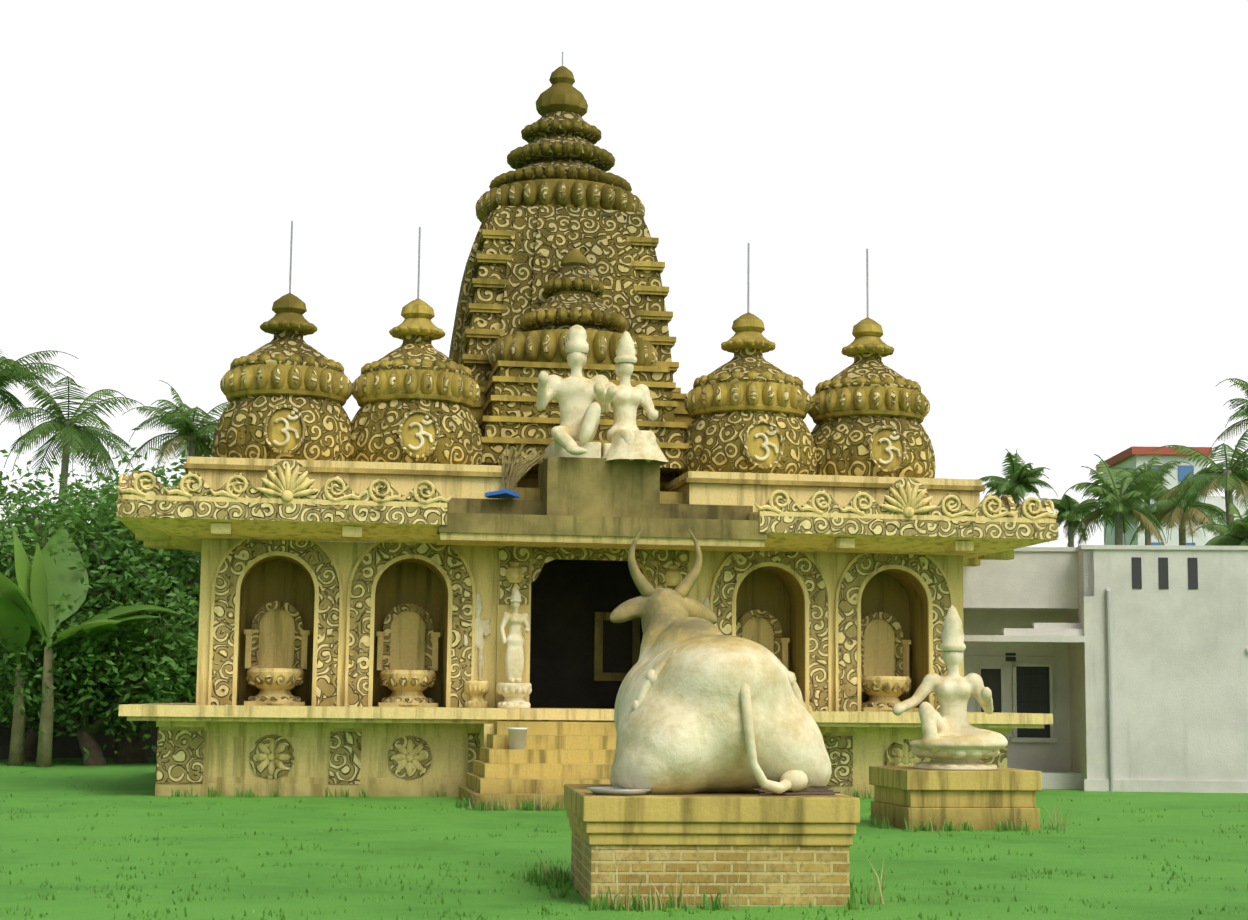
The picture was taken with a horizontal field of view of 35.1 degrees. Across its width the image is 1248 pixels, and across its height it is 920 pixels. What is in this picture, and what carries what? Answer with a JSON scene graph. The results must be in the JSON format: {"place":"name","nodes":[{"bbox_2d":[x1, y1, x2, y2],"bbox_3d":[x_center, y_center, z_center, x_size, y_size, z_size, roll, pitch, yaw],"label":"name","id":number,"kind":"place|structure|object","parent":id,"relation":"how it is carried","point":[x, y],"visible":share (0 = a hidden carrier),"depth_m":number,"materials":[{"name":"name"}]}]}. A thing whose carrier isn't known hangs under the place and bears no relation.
{"place":"outdoors","nodes":[
{"label":"outdoors","id":0,"kind":"place"},
{"bbox_2d":[495,559,642,707],"bbox_3d":[-0.758,3.036,35.181,3.200,2.750,2.140,2,-7,-9],"label":"doorway","id":1,"kind":"structure","parent":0,"point":[569,598],"depth_m":36.20,"materials":[{"name":"black"}]},
{"bbox_2d":[212,111,935,477],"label":"towers","id":2,"kind":"structure","parent":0,"point":[540,243],"depth_m":35.63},
{"bbox_2d":[222,66,927,482],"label":"temple domes","id":3,"kind":"structure","parent":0,"point":[560,94],"depth_m":35.86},
{"bbox_2d":[289,52,868,317],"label":"spires","id":4,"kind":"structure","parent":3,"relation":"on","point":[419,264],"depth_m":35.57,"materials":[{"name":"grey metal"}]},
{"bbox_2d":[236,556,927,707],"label":"arched niche frames","id":5,"kind":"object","parent":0,"point":[899,596],"visible":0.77,"depth_m":34.43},
{"bbox_2d":[273,411,900,463],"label":"om symbols","id":6,"kind":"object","parent":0,"point":[421,432],"depth_m":33.93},
{"bbox_2d":[437,457,766,680],"bbox_3d":[-0.619,1.989,34.508,5.500,3.670,3.750,2,-7,-9],"label":"statue pedestal","id":7,"kind":"object","parent":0,"point":[579,496],"visible":0.67,"depth_m":33.03,"materials":[{"name":"beige stone"}]},
{"bbox_2d":[545,441,611,458],"bbox_3d":[-0.441,-0.088,33.817,1.710,0.310,1.150,2,-7,-9],"label":"roof statue seat","id":8,"kind":"object","parent":7,"relation":"on","point":[557,449],"visible":0.29,"depth_m":33.27,"materials":[{"name":"white stone"}]},
{"bbox_2d":[536,325,610,454],"bbox_3d":[-0.837,-1.200,33.477,1.254,2.358,1.136,2,-7,-9],"label":"shiva statue","id":9,"kind":"object","parent":8,"relation":"on","point":[576,394],"visible":0.94,"depth_m":33.60,"materials":[{"name":"white stone"}]},
{"bbox_2d":[0,757,1247,919],"bbox_3d":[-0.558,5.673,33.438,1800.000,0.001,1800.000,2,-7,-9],"label":"lawn","id":10,"kind":"structure","parent":0,"point":[1116,834],"depth_m":20.06,"materials":[{"name":"green plant"}]},
{"bbox_2d":[0,349,69,430],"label":"palm","id":11,"kind":"object","parent":10,"relation":"on","point":[6,376],"visible":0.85,"depth_m":91.76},
{"bbox_2d":[0,350,77,448],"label":"palm rachis","id":12,"kind":"object","parent":11,"relation":"attached to","point":[34,374],"visible":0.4,"depth_m":92.14,"materials":[{"name":"green plant"}]},
{"bbox_2d":[0,596,72,765],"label":"banana","id":13,"kind":"object","parent":10,"relation":"on","point":[11,614],"depth_m":44.42,"materials":[{"name":"green plant"}]},
{"bbox_2d":[0,485,88,674],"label":"tree","id":14,"kind":"object","parent":10,"relation":"on","point":[26,540],"depth_m":51.96,"materials":[{"name":"green plant"}]},
{"bbox_2d":[3,376,145,500],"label":"palm","id":15,"kind":"object","parent":10,"relation":"on","point":[43,430],"depth_m":79.26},
{"bbox_2d":[0,376,151,496],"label":"palm rachis","id":16,"kind":"object","parent":15,"relation":"attached to","point":[76,427],"visible":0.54,"depth_m":79.42,"materials":[{"name":"green plant"}]},
{"bbox_2d":[71,431,114,481],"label":"dry palm fronds","id":17,"kind":"object","parent":15,"relation":"attached to","point":[94,459],"visible":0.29,"depth_m":81.35,"materials":[{"name":"brown plant"}]},
{"bbox_2d":[0,589,152,761],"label":"shrub","id":18,"kind":"object","parent":10,"relation":"on","point":[30,745],"depth_m":47.20,"materials":[{"name":"green plant"}]},
{"bbox_2d":[0,691,166,758],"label":"boundary wall","id":19,"kind":"structure","parent":10,"relation":"on","point":[62,747],"depth_m":50.11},
{"bbox_2d":[0,529,179,766],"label":"banana","id":20,"kind":"object","parent":10,"relation":"on","point":[32,599],"depth_m":44.03,"materials":[{"name":"green plant"}]},
{"bbox_2d":[0,585,198,764],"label":"shrub","id":21,"kind":"object","parent":10,"relation":"on","point":[35,699],"depth_m":44.74,"materials":[{"name":"green plant"}]},
{"bbox_2d":[0,449,198,687],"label":"tree","id":22,"kind":"object","parent":10,"relation":"on","point":[16,498],"depth_m":50.16,"materials":[{"name":"green plant"}]},
{"bbox_2d":[0,427,212,762],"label":"tree","id":23,"kind":"object","parent":10,"relation":"on","point":[126,546],"depth_m":46.04,"materials":[{"name":"green plant"}]},
{"bbox_2d":[59,565,198,751],"bbox_3d":[-10.545,4.859,46.686,5.965,5.180,7.042,2,-7,-9],"label":"shrub","id":24,"kind":"object","parent":10,"relation":"on","point":[144,625],"depth_m":45.42,"materials":[{"name":"green plant"}]},
{"bbox_2d":[85,526,200,702],"bbox_3d":[-10.249,4.113,50.539,8.257,7.522,7.820,2,-7,-9],"label":"tree","id":25,"kind":"object","parent":10,"relation":"on","point":[175,559],"depth_m":48.35,"materials":[{"name":"green plant"}]},
{"bbox_2d":[130,380,228,461],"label":"palm","id":26,"kind":"object","parent":10,"relation":"on","point":[178,423],"depth_m":86.40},
{"bbox_2d":[121,380,226,471],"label":"palm rachis","id":27,"kind":"object","parent":26,"relation":"attached to","point":[183,425],"visible":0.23,"depth_m":86.56,"materials":[{"name":"green plant"}]},
{"bbox_2d":[152,435,212,465],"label":"palm leaves","id":28,"kind":"object","parent":26,"relation":"attached to","point":[198,452],"visible":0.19,"depth_m":85.91,"materials":[{"name":"brown plant"}]},
{"bbox_2d":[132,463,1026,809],"bbox_3d":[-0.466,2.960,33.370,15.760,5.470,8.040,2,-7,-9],"label":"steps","id":29,"kind":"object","parent":10,"relation":"on","point":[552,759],"visible":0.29,"depth_m":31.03,"materials":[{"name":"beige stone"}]},
{"bbox_2d":[116,183,1058,785],"bbox_3d":[-0.957,0.163,36.958,15.760,11.380,8.291,2,-7,-9],"label":"carved ornamentation","id":30,"kind":"object","parent":10,"relation":"on","point":[180,757],"visible":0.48,"depth_m":33.45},
{"bbox_2d":[464,681,488,707],"bbox_3d":[-2.486,3.944,33.269,0.420,0.450,0.420,2,-7,-9],"label":"pedestal","id":31,"kind":"object","parent":30,"relation":"on","point":[476,696],"visible":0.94,"depth_m":33.13,"materials":[{"name":"stone"}]},
{"bbox_2d":[464,685,488,704],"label":"relief base petals","id":32,"kind":"object","parent":31,"relation":"attached to","point":[484,690],"visible":0.46,"depth_m":33.10,"materials":[{"name":"beige stone"}]},
{"bbox_2d":[464,592,490,680],"bbox_3d":[-2.492,2.984,33.411,0.474,1.505,0.126,1,-7,-4],"label":"statue","id":33,"kind":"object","parent":30,"relation":"attached to","point":[482,628],"depth_m":33.40,"materials":[{"name":"beige stone"}]},
{"bbox_2d":[485,489,519,497],"bbox_3d":[-2.054,0.572,33.295,0.600,0.120,0.400,2,-7,-9],"label":"blue tarp","id":34,"kind":"object","parent":30,"relation":"on","point":[505,493],"visible":1,"depth_m":33.19,"materials":[{"name":"blue plastic"}]},
{"bbox_2d":[497,683,531,707],"bbox_3d":[-1.836,3.935,33.009,0.588,0.420,0.588,2,-7,-9],"label":"statue pedestal","id":35,"kind":"object","parent":30,"relation":"on","point":[514,697],"visible":0.83,"depth_m":32.81,"materials":[{"name":"beige stone"}]},
{"bbox_2d":[497,687,531,705],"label":"statue pedestal petals","id":36,"kind":"object","parent":35,"relation":"attached to","point":[512,690],"depth_m":32.78,"materials":[{"name":"beige stone"}]},
{"bbox_2d":[500,588,529,682],"bbox_3d":[-1.830,2.944,33.095,0.520,1.633,0.288,2,-7,-9],"label":"standing statue","id":37,"kind":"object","parent":35,"relation":"on","point":[514,640],"depth_m":33.04,"materials":[{"name":"beige stone"}]},
{"bbox_2d":[507,728,527,748],"bbox_3d":[-1.658,4.332,30.746,0.320,0.330,0.320,2,-7,-9],"label":"white bucket","id":38,"kind":"object","parent":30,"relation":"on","point":[517,738],"visible":1,"depth_m":30.63,"materials":[{"name":"white plastic"}]},
{"bbox_2d":[498,443,544,499],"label":"roof dry grass","id":39,"kind":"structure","parent":30,"relation":"on","point":[510,486],"depth_m":33.48,"materials":[{"name":"beige plant"}]},
{"bbox_2d":[598,331,667,465],"bbox_3d":[0.148,-1.108,33.525,1.171,2.336,1.199,2,-7,-9],"label":"parvati statue","id":40,"kind":"object","parent":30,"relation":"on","point":[627,438],"visible":0.94,"depth_m":33.66,"materials":[{"name":"white stone"}]},
{"bbox_2d":[703,597,709,607],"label":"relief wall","id":41,"kind":"structure","parent":30,"relation":"attached to","point":[706,602],"depth_m":34.10,"materials":[{"name":"beige stone"}]},
{"bbox_2d":[117,456,1058,797],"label":"temple wall","id":42,"kind":"structure","parent":10,"relation":"on","point":[233,732],"depth_m":33.20,"materials":[{"name":"beige stone"}]},
{"bbox_2d":[171,775,1073,911],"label":"grass tufts","id":43,"kind":"object","parent":10,"relation":"on","point":[553,882],"depth_m":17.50,"materials":[{"name":"green plant"}]},
{"bbox_2d":[571,830,849,905],"bbox_3d":[0.662,3.428,16.620,2.191,0.520,2.234,2,-7,-9],"label":"brick plinth base","id":44,"kind":"object","parent":10,"relation":"on","point":[791,875],"visible":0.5,"depth_m":15.59,"materials":[{"name":"beige brick"}]},
{"bbox_2d":[587,787,651,795],"bbox_3d":[-0.033,2.658,15.860,0.539,0.050,0.539,2,-7,-9],"label":"plate","id":45,"kind":"object","parent":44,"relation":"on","point":[619,791],"visible":0.9,"depth_m":15.67,"materials":[{"name":"white ceramic"}]},
{"bbox_2d":[564,784,859,845],"bbox_3d":[0.666,2.982,16.675,2.339,0.380,2.382,2,-7,-9],"label":"plinth top","id":46,"kind":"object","parent":44,"relation":"on","point":[736,819],"depth_m":15.59,"materials":[{"name":"beige stone"}]},
{"bbox_2d":[610,527,831,794],"bbox_3d":[0.695,1.707,17.247,1.812,2.393,2.958,2,-7,-9],"label":"bull statue","id":47,"kind":"object","parent":44,"relation":"on","point":[703,703],"visible":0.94,"depth_m":15.98,"materials":[{"name":"beige stone"}]},
{"bbox_2d":[752,786,839,794],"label":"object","id":48,"kind":"object","parent":44,"relation":"on","point":[820,790],"visible":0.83,"depth_m":15.99,"materials":[{"name":"stone"}]},
{"bbox_2d":[869,766,1041,829],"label":"statue plinth","id":49,"kind":"structure","parent":10,"relation":"on","point":[981,799],"depth_m":25.33,"materials":[{"name":"stone"}]},
{"bbox_2d":[911,746,998,770],"bbox_3d":[4.346,3.904,25.929,1.155,0.300,1.155,2,-7,-9],"label":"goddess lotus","id":50,"kind":"object","parent":49,"relation":"on","point":[951,759],"visible":0.6,"depth_m":25.57,"materials":[{"name":"beige stone"}]},
{"bbox_2d":[892,605,1007,751],"bbox_3d":[4.232,2.849,25.837,1.457,1.928,0.899,2,-7,-9],"label":"goddess statue","id":51,"kind":"object","parent":50,"relation":"on","point":[949,726],"visible":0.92,"depth_m":25.90,"materials":[{"name":"beige stone"}]},
{"bbox_2d":[911,749,999,767],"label":"goddess lotus petals","id":52,"kind":"object","parent":50,"relation":"attached to","point":[958,754],"visible":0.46,"depth_m":25.49,"materials":[{"name":"beige stone"}]},
{"bbox_2d":[980,448,1052,504],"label":"palm","id":53,"kind":"object","parent":10,"relation":"on","point":[1027,483],"depth_m":78.43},
{"bbox_2d":[996,488,1022,503],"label":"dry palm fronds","id":54,"kind":"object","parent":53,"relation":"attached to","point":[1003,493],"visible":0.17,"depth_m":79.27,"materials":[{"name":"brown plant"}]},
{"bbox_2d":[980,449,1057,500],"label":"palm rachis","id":55,"kind":"object","parent":53,"relation":"attached to","point":[1037,494],"visible":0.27,"depth_m":78.42,"materials":[{"name":"green plant"}]},
{"bbox_2d":[813,545,1247,792],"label":"grey building","id":56,"kind":"structure","parent":10,"relation":"on","point":[1180,682],"depth_m":37.44,"materials":[{"name":"paint"}]},
{"bbox_2d":[1016,666,1049,737],"bbox_3d":[8.122,4.806,39.231,0.637,1.400,0.161,2,-7,-9],"label":"window grille","id":57,"kind":"object","parent":56,"relation":"attached to","point":[1030,702],"visible":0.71,"depth_m":39.24,"materials":[{"name":"black metal"}]},
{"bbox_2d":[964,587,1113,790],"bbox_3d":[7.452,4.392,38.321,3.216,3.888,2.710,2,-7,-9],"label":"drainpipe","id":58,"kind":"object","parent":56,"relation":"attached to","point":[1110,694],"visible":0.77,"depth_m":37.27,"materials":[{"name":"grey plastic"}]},
{"bbox_2d":[981,557,1197,737],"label":"windows","id":59,"kind":"structure","parent":56,"relation":"attached to","point":[991,678],"depth_m":39.24,"materials":[{"name":"black glass"}]},
{"bbox_2d":[964,648,1247,742],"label":"grey building frames","id":60,"kind":"structure","parent":56,"relation":"attached to","point":[1015,738],"depth_m":39.24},
{"bbox_2d":[1042,495,1098,546],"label":"palm","id":61,"kind":"object","parent":10,"relation":"on","point":[1059,507],"depth_m":87.70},
{"bbox_2d":[1056,517,1076,538],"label":"palm fronds","id":62,"kind":"object","parent":61,"relation":"attached to","point":[1065,524],"visible":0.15,"depth_m":88.48,"materials":[{"name":"brown plant"}]},
{"bbox_2d":[1038,494,1104,542],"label":"palm rachis","id":63,"kind":"object","parent":61,"relation":"attached to","point":[1070,509],"visible":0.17,"depth_m":87.76,"materials":[{"name":"green plant"}]},
{"bbox_2d":[1060,456,1168,544],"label":"palm","id":64,"kind":"object","parent":10,"relation":"on","point":[1111,501],"depth_m":67.82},
{"bbox_2d":[1058,454,1175,545],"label":"palm rachis","id":65,"kind":"object","parent":64,"relation":"attached to","point":[1121,495],"visible":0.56,"depth_m":67.98,"materials":[{"name":"green plant"}]},
{"bbox_2d":[1070,507,1164,544],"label":"palm fronds","id":66,"kind":"object","parent":64,"relation":"attached to","point":[1137,515],"visible":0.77,"depth_m":68.30,"materials":[{"name":"brown plant"}]},
{"bbox_2d":[1099,457,1189,544],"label":"palm","id":67,"kind":"object","parent":10,"relation":"on","point":[1163,468],"depth_m":89.12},
{"bbox_2d":[1091,452,1196,532],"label":"palm rachis","id":68,"kind":"object","parent":67,"relation":"attached to","point":[1141,472],"visible":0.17,"depth_m":89.51,"materials":[{"name":"green plant"}]},
{"bbox_2d":[1125,469,1225,544],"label":"palm","id":69,"kind":"object","parent":10,"relation":"on","point":[1162,504],"depth_m":76.99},
{"bbox_2d":[1124,468,1226,544],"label":"palm rachis","id":70,"kind":"object","parent":69,"relation":"attached to","point":[1182,507],"visible":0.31,"depth_m":76.46,"materials":[{"name":"green plant"}]},
{"bbox_2d":[1131,507,1224,541],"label":"palm fronds","id":71,"kind":"object","parent":69,"relation":"attached to","point":[1178,515],"visible":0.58,"depth_m":75.75,"materials":[{"name":"brown plant"}]},
{"bbox_2d":[1165,431,1247,526],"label":"palm","id":72,"kind":"object","parent":10,"relation":"on","point":[1239,473],"depth_m":71.86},
{"bbox_2d":[1151,476,1247,507],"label":"palm fronds","id":73,"kind":"object","parent":72,"relation":"attached to","point":[1218,487],"visible":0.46,"depth_m":70.37,"materials":[{"name":"brown plant"}]},
{"bbox_2d":[1152,429,1247,527],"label":"palm rachis","id":74,"kind":"object","parent":72,"relation":"attached to","point":[1220,468],"visible":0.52,"depth_m":71.84,"materials":[{"name":"green plant"}]},
{"bbox_2d":[1195,497,1247,545],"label":"palm","id":75,"kind":"object","parent":10,"relation":"on","point":[1238,528],"depth_m":56.78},
{"bbox_2d":[1193,497,1246,545],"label":"palm rachis","id":76,"kind":"object","parent":75,"relation":"attached to","point":[1226,527],"visible":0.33,"depth_m":56.86,"materials":[{"name":"green plant"}]},
{"bbox_2d":[1219,376,1247,422],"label":"palm","id":77,"kind":"object","parent":10,"relation":"on","point":[1239,414],"visible":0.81,"depth_m":90.59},
{"bbox_2d":[1209,378,1247,451],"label":"palm rachis","id":78,"kind":"object","parent":77,"relation":"attached to","point":[1230,400],"visible":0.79,"depth_m":91.48,"materials":[{"name":"green plant"}]},
{"bbox_2d":[1216,419,1247,441],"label":"dry palm fronds","id":79,"kind":"object","parent":77,"relation":"attached to","point":[1232,428],"visible":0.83,"depth_m":92.01,"materials":[{"name":"beige plant"}]},
{"bbox_2d":[0,0,1247,546],"label":"sky","id":80,"kind":"structure","parent":0,"point":[1047,200],"materials":[{"name":"white"}]},
{"bbox_2d":[1103,455,1247,545],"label":"white building","id":81,"kind":"structure","parent":0,"point":[1135,462],"depth_m":106.97,"materials":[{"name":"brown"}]},
{"bbox_2d":[1096,446,1211,471],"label":"roof","id":82,"kind":"structure","parent":81,"relation":"on","point":[1126,454],"depth_m":106.75,"materials":[{"name":"tile"}]},
{"bbox_2d":[1148,465,1195,545],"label":"windows","id":83,"kind":"structure","parent":81,"relation":"attached to","point":[1184,471],"depth_m":106.82,"materials":[{"name":"blue glass"}]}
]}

